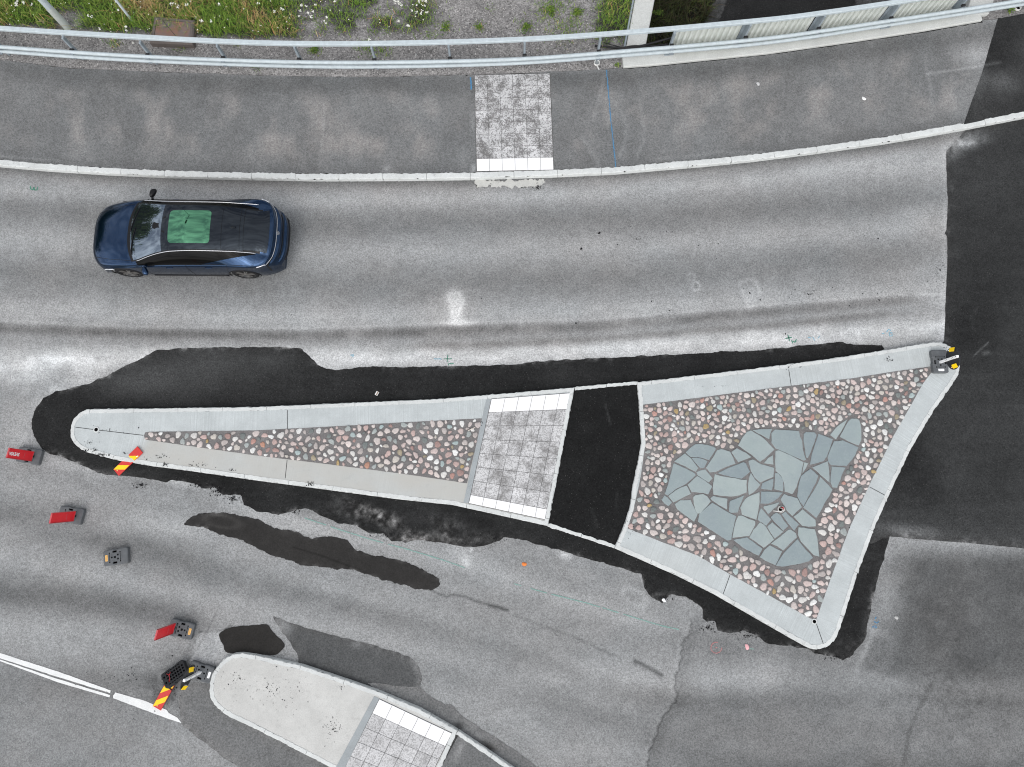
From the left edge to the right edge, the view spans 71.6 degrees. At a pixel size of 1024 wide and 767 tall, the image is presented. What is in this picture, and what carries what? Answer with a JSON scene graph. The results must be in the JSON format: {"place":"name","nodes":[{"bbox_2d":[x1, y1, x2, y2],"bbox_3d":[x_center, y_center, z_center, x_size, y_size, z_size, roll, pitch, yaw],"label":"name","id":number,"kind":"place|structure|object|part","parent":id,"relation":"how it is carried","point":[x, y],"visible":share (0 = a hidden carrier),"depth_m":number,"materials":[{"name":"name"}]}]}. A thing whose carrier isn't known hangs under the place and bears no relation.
{"place":"outdoors","nodes":[
{"label":"outdoors","id":0,"kind":"place"},
{"bbox_2d":[0,0,634,76],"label":"gravel verge","id":1,"kind":"structure","parent":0,"point":[231,50],"depth_m":19.98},
{"bbox_2d":[38,0,70,29],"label":"street lamp","id":2,"kind":"object","parent":1,"relation":"on","point":[55,14],"visible":0.86,"depth_m":19.41,"materials":[{"name":"metal"}]},
{"bbox_2d":[115,0,131,20],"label":"marker pole","id":3,"kind":"object","parent":1,"relation":"on","point":[121,7],"visible":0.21,"depth_m":19.51,"materials":[{"name":"metal"}]},
{"bbox_2d":[150,17,196,48],"bbox_3d":[-9.480,-9.821,19.985,1.202,0.380,0.868,0,80,0],"label":"concrete chamber","id":4,"kind":"object","parent":1,"relation":"on","point":[184,30],"visible":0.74,"depth_m":19.82,"materials":[{"name":"beige concrete"}]},
{"bbox_2d":[308,47,318,56],"bbox_3d":[-5.544,-9.331,19.830,0.304,0.133,0.423,0,80,0],"label":"weed","id":5,"kind":"object","parent":1,"relation":"on","point":[315,49],"visible":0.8,"depth_m":19.81,"materials":[{"name":"green plant"}]},
{"bbox_2d":[101,0,620,71],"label":"weeds","id":6,"kind":"object","parent":1,"relation":"on","point":[480,23],"visible":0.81,"depth_m":19.98,"materials":[{"name":"green plant"}]},
{"bbox_2d":[440,21,449,35],"bbox_3d":[-1.875,-10.008,19.929,0.289,0.154,0.488,0,80,0],"label":"weed","id":7,"kind":"object","parent":1,"relation":"on","point":[445,27],"visible":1,"depth_m":19.93,"materials":[{"name":"green plant"}]},
{"bbox_2d":[473,23,481,29],"bbox_3d":[-0.950,-10.028,19.954,0.338,0.102,0.186,24,81,4],"label":"weed","id":8,"kind":"object","parent":1,"relation":"on","point":[478,27],"visible":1,"depth_m":19.95,"materials":[{"name":"green plant"}]},
{"bbox_2d":[522,22,531,33],"bbox_3d":[0.420,-9.998,19.917,0.269,0.145,0.400,16,81,3],"label":"weed","id":9,"kind":"object","parent":1,"relation":"on","point":[527,25],"visible":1,"depth_m":19.91,"materials":[{"name":"green plant"}]},
{"bbox_2d":[543,5,555,20],"bbox_3d":[1.095,-10.538,20.016,0.541,0.173,0.305,39,83,6],"label":"weed","id":10,"kind":"object","parent":1,"relation":"on","point":[550,10],"visible":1,"depth_m":20.00,"materials":[{"name":"green plant"}]},
{"bbox_2d":[573,8,584,16],"bbox_3d":[1.877,-10.486,20.019,0.402,0.115,0.245,0,80,0],"label":"weed","id":11,"kind":"object","parent":1,"relation":"on","point":[577,11],"visible":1,"depth_m":20.01,"materials":[{"name":"green plant"}]},
{"bbox_2d":[594,60,599,69],"bbox_3d":[2.405,-8.894,19.827,0.170,0.105,0.301,-33,82,-5],"label":"plastic sleeve","id":12,"kind":"object","parent":1,"relation":"on","point":[597,63],"visible":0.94,"depth_m":19.79,"materials":[{"name":"white plastic"}]},
{"bbox_2d":[595,37,670,49],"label":"cable ducts","id":13,"kind":"object","parent":1,"relation":"on","point":[634,46],"visible":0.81,"depth_m":19.71,"materials":[{"name":"black plastic"}]},
{"bbox_2d":[0,0,634,47],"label":"grass","id":14,"kind":"structure","parent":0,"point":[118,23],"depth_m":19.96,"materials":[{"name":"green plant"}]},
{"bbox_2d":[9,0,427,43],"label":"wildflowers","id":15,"kind":"object","parent":14,"relation":"on","point":[301,5],"visible":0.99,"depth_m":19.77,"materials":[{"name":"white plant"}]},
{"bbox_2d":[442,735,502,766],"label":"footpath","id":16,"kind":"structure","parent":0,"point":[463,753],"depth_m":16.84,"materials":[{"name":"concrete"}]},
{"bbox_2d":[0,19,997,173],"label":"pavement","id":17,"kind":"structure","parent":0,"point":[215,122],"depth_m":19.57,"materials":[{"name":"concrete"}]},
{"bbox_2d":[474,73,553,171],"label":"tile paving","id":18,"kind":"structure","parent":17,"relation":"on","point":[503,122],"depth_m":19.49,"materials":[{"name":"grey concrete"}]},
{"bbox_2d":[606,70,615,166],"bbox_3d":[2.720,-7.293,19.526,0.042,0.001,2.912,-4,81,-1],"label":"chalk line","id":19,"kind":"object","parent":17,"relation":"on","point":[610,114],"visible":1,"depth_m":19.54,"materials":[{"name":"paint"}]},
{"bbox_2d":[622,21,982,68],"bbox_3d":[8.177,-9.424,19.884,10.297,0.001,0.222,-8,81,-1],"label":"sealed joint","id":20,"kind":"object","parent":17,"relation":"on","point":[806,49],"visible":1,"depth_m":19.88,"materials":[{"name":"black asphalt"}]},
{"bbox_2d":[964,14,1023,123],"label":"asphalt patch","id":21,"kind":"object","parent":17,"relation":"on","point":[999,91],"visible":1,"depth_m":19.73,"materials":[{"name":"black asphalt"}]},
{"bbox_2d":[0,130,1023,766],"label":"road","id":22,"kind":"structure","parent":0,"point":[414,274],"depth_m":17.89,"materials":[{"name":"grey asphalt"}]},
{"bbox_2d":[6,446,44,464],"bbox_3d":[-12.262,1.763,17.606,0.600,1.044,0.400,9,81,2],"label":"marker board","id":23,"kind":"object","parent":22,"relation":"on","point":[28,455],"visible":1,"depth_m":17.90,"materials":[{"name":"plastic"}]},
{"bbox_2d":[0,660,109,696],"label":"road marking","id":24,"kind":"object","parent":22,"relation":"on","point":[66,683],"visible":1,"depth_m":17.21,"materials":[{"name":"paint"}]},
{"bbox_2d":[0,653,110,692],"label":"road marking","id":25,"kind":"object","parent":22,"relation":"on","point":[39,668],"visible":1,"depth_m":17.25,"materials":[{"name":"paint"}]},
{"bbox_2d":[49,506,85,524],"bbox_3d":[-11.051,3.227,17.360,0.600,1.045,0.400,9,81,1],"label":"marker board","id":26,"kind":"object","parent":22,"relation":"on","point":[69,514],"visible":1,"depth_m":17.70,"materials":[{"name":"plastic"}]},
{"bbox_2d":[103,547,130,565],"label":"rubber ballast","id":27,"kind":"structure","parent":22,"relation":"on","point":[112,557],"depth_m":17.60,"materials":[{"name":"grey rubber"}]},
{"bbox_2d":[113,692,180,722],"bbox_3d":[-8.775,7.795,17.120,1.809,0.001,0.197,18,81,3],"label":"road marking","id":28,"kind":"object","parent":22,"relation":"on","point":[144,705],"visible":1,"depth_m":17.12,"materials":[{"name":"paint"}]},
{"bbox_2d":[153,685,174,709],"bbox_3d":[-8.364,7.452,17.140,0.225,0.026,0.853,27,83,4],"label":"striped plate","id":29,"kind":"object","parent":28,"relation":"on","point":[162,697],"visible":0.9,"depth_m":17.11,"materials":[{"name":"plastic"}]},
{"bbox_2d":[161,660,187,688],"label":"upturned ballast","id":30,"kind":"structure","parent":22,"relation":"on","point":[173,676],"depth_m":17.05,"materials":[{"name":"rubber"}]},
{"bbox_2d":[154,618,196,640],"bbox_3d":[-8.073,5.930,16.910,0.600,1.040,0.400,12,81,2],"label":"marker board","id":31,"kind":"object","parent":22,"relation":"on","point":[180,628],"visible":1,"depth_m":17.29,"materials":[{"name":"plastic"}]},
{"bbox_2d":[93,189,289,278],"bbox_3d":[-8.327,-3.812,18.361,5.106,1.400,2.313,1,81,0],"label":"car","id":32,"kind":"object","parent":22,"relation":"on","point":[246,238],"visible":1,"depth_m":17.92,"materials":[{"name":"blue paint"}]},
{"bbox_3d":[-8.919,-3.154,17.833,1.219,0.378,0.273,1,81,0],"label":"side window","id":33,"kind":"part","parent":32,"relation":"part of","materials":[{"name":"black glass"}]},
{"bbox_3d":[-8.901,-4.621,18.078,1.219,0.378,0.273,1,81,0],"label":"side window","id":34,"kind":"part","parent":32,"relation":"part of","materials":[{"name":"black glass"}]},
{"bbox_3d":[-7.760,-3.157,17.804,0.910,0.347,0.277,1,81,0],"label":"side window","id":35,"kind":"part","parent":32,"relation":"part of","materials":[{"name":"black glass"}]},
{"bbox_3d":[-7.742,-4.599,18.046,0.910,0.347,0.277,1,81,0],"label":"side window","id":36,"kind":"part","parent":32,"relation":"part of","materials":[{"name":"black glass"}]},
{"bbox_3d":[-6.863,-3.143,17.807,0.801,0.276,0.317,1,81,0],"label":"quarter window","id":37,"kind":"part","parent":32,"relation":"part of","materials":[{"name":"black glass"}]},
{"bbox_3d":[-6.845,-4.590,18.050,0.801,0.276,0.317,1,81,0],"label":"quarter window","id":38,"kind":"part","parent":32,"relation":"part of","materials":[{"name":"black glass"}]},
{"bbox_3d":[-6.432,-3.868,17.886,0.619,0.232,1.143,1,81,0],"label":"rear window","id":39,"kind":"part","parent":32,"relation":"part of","materials":[{"name":"black glass"}]},
{"bbox_2d":[180,660,215,689],"bbox_3d":[-7.528,6.916,16.796,0.600,0.940,0.570,15,81,3],"label":"refuge sign","id":40,"kind":"object","parent":22,"relation":"on","point":[199,671],"visible":1,"depth_m":17.12,"materials":[{"name":"plastic"}]},
{"bbox_2d":[219,624,284,654],"bbox_3d":[-6.367,6.270,17.375,1.623,0.001,0.732,0,80,0],"label":"damp patch","id":41,"kind":"object","parent":22,"relation":"on","point":[262,639],"visible":1,"depth_m":17.37,"materials":[{"name":"black asphalt"}]},
{"bbox_2d":[179,682,328,766],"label":"asphalt patch","id":42,"kind":"object","parent":22,"relation":"on","point":[204,718],"visible":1,"depth_m":17.01,"materials":[{"name":"grey asphalt"}]},
{"bbox_2d":[184,512,439,589],"bbox_3d":[-4.989,4.149,17.734,6.626,0.001,0.856,12,81,2],"label":"damp patch","id":43,"kind":"object","parent":22,"relation":"on","point":[336,553],"visible":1,"depth_m":17.73,"materials":[{"name":"black asphalt"}]},
{"bbox_2d":[209,652,457,766],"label":"traffic island","id":44,"kind":"structure","parent":22,"relation":"on","point":[379,728],"depth_m":16.97,"materials":[{"name":"concrete"}]},
{"bbox_2d":[273,616,421,687],"bbox_3d":[-4.103,6.710,17.306,3.962,0.001,1.028,16,81,3],"label":"asphalt patch","id":45,"kind":"object","parent":22,"relation":"on","point":[362,662],"visible":1,"depth_m":17.31,"materials":[{"name":"grey asphalt"}]},
{"bbox_2d":[305,518,464,567],"bbox_3d":[-3.228,3.976,17.760,4.278,0.001,0.060,16,81,3],"label":"chalk line","id":46,"kind":"object","parent":22,"relation":"on","point":[388,544],"visible":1,"depth_m":17.75,"materials":[{"name":"white paint"}]},
{"bbox_2d":[368,683,535,766],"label":"asphalt patch","id":47,"kind":"object","parent":22,"relation":"on","point":[448,713],"visible":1,"depth_m":17.08,"materials":[{"name":"grey asphalt"}]},
{"bbox_2d":[32,342,888,659],"bbox_3d":[-1.307,2.826,17.956,22.100,0.001,7.950,0,80,0],"label":"asphalt patch","id":48,"kind":"object","parent":22,"relation":"on","point":[224,376],"visible":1,"depth_m":18.36,"materials":[{"name":"black asphalt"}]},
{"bbox_2d":[71,387,573,525],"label":"traffic island","id":49,"kind":"structure","parent":48,"relation":"on","point":[504,459],"depth_m":18.03,"materials":[{"name":"concrete"}]},
{"bbox_2d":[114,446,142,475],"bbox_3d":[-9.730,1.966,17.997,0.866,0.025,0.225,-43,83,3],"label":"striped plate","id":50,"kind":"object","parent":49,"relation":"on","point":[120,468],"visible":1,"depth_m":17.99,"materials":[{"name":"red plastic"}]},
{"bbox_2d":[456,729,513,766],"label":"kerb","id":51,"kind":"structure","parent":22,"relation":"on","point":[483,749],"depth_m":16.87,"materials":[{"name":"concrete"}]},
{"bbox_2d":[474,178,544,188],"bbox_3d":[-0.069,-5.444,19.339,1.922,0.001,0.306,0,80,0],"label":"mortar smear","id":52,"kind":"object","parent":22,"relation":"on","point":[511,183],"visible":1,"depth_m":19.34},
{"bbox_2d":[0,112,1023,181],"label":"kerb","id":53,"kind":"structure","parent":22,"relation":"on","point":[350,177],"depth_m":19.30,"materials":[{"name":"concrete"}]},
{"bbox_2d":[133,118,1014,179],"bbox_3d":[0.020,-6.256,19.480,30.733,0.210,1.370,-3,81,0],"label":"kerb joint","id":54,"kind":"object","parent":53,"relation":"on","point":[562,175],"visible":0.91,"depth_m":19.30,"materials":[{"name":"grey concrete"}]},
{"bbox_2d":[84,183,956,738],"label":"soil crumbs","id":55,"kind":"object","parent":22,"relation":"on","point":[394,533],"visible":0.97,"depth_m":17.89,"materials":[{"name":"soil"}]},
{"bbox_2d":[548,523,614,547],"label":"kerb","id":56,"kind":"structure","parent":22,"relation":"on","point":[552,526],"depth_m":17.71,"materials":[{"name":"stone"}]},
{"bbox_2d":[514,583,678,629],"bbox_3d":[2.077,5.496,17.506,4.181,0.001,0.060,15,81,3],"label":"chalk line","id":57,"kind":"object","parent":22,"relation":"on","point":[602,607],"visible":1,"depth_m":17.50,"materials":[{"name":"white paint"}]},
{"bbox_2d":[575,381,636,389],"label":"kerb","id":58,"kind":"structure","parent":22,"relation":"on","point":[604,385],"depth_m":18.34,"materials":[{"name":"stone"}]},
{"bbox_2d":[614,342,959,648],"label":"traffic island","id":59,"kind":"structure","parent":22,"relation":"on","point":[731,461],"depth_m":17.90,"materials":[{"name":"stone"}]},
{"bbox_2d":[773,506,784,511],"bbox_3d":[6.664,3.137,17.725,0.287,0.141,0.164,0,80,0],"label":"cable conduit","id":60,"kind":"object","parent":59,"relation":"on","point":[781,508],"visible":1,"depth_m":17.71,"materials":[{"name":"white plastic"}]},
{"bbox_2d":[929,347,959,373],"bbox_3d":[11.027,-0.623,17.962,0.400,0.861,0.602,0,80,0],"label":"refuge sign","id":61,"kind":"object","parent":59,"relation":"on","point":[942,361],"visible":1,"depth_m":18.24,"materials":[{"name":"rubber"}]},
{"bbox_2d":[869,119,1023,547],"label":"asphalt patch","id":62,"kind":"object","parent":22,"relation":"on","point":[960,477],"visible":1,"depth_m":18.45,"materials":[{"name":"black asphalt"}]},
{"bbox_2d":[548,385,640,544],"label":"crossing path","id":63,"kind":"structure","parent":0,"point":[597,468],"depth_m":18.02,"materials":[{"name":"black asphalt"}]},
{"bbox_2d":[647,0,993,43],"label":"railing","id":64,"kind":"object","parent":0,"point":[728,10],"depth_m":23.56,"materials":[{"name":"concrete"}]},
{"bbox_2d":[624,0,653,47],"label":"wing wall","id":65,"kind":"structure","parent":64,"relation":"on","point":[641,15],"depth_m":19.93,"materials":[{"name":"concrete"}]},
{"bbox_2d":[646,0,717,45],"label":"undergrowth","id":66,"kind":"object","parent":64,"relation":"on","point":[678,9],"visible":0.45,"depth_m":23.27,"materials":[{"name":"green plant"}]},
{"bbox_2d":[652,9,663,15],"bbox_3d":[4.732,-12.043,23.003,0.401,0.118,0.300,0,80,0],"label":"weed","id":67,"kind":"object","parent":66,"relation":"on","point":[658,12],"visible":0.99,"depth_m":22.99,"materials":[{"name":"green plant"}]},
{"bbox_2d":[930,0,993,17],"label":"wing wall","id":68,"kind":"structure","parent":64,"relation":"on","point":[968,3],"depth_m":20.02,"materials":[{"name":"concrete"}]},
{"bbox_2d":[982,0,1023,19],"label":"gravel verge","id":69,"kind":"structure","parent":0,"point":[997,14],"depth_m":20.09,"materials":[{"name":"grey gravel"}]},
{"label":"bridge deck","id":70,"kind":"structure","parent":0,"visible":0},
{"bbox_2d":[622,14,981,67],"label":"edge beam","id":71,"kind":"structure","parent":70,"relation":"on","point":[686,57],"depth_m":19.82,"materials":[{"name":"concrete"}]},
{"bbox_2d":[0,0,1023,69],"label":"guardrail","id":72,"kind":"object","parent":71,"relation":"on","point":[752,31],"visible":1,"depth_m":19.35,"materials":[{"name":"metal"}]}
]}

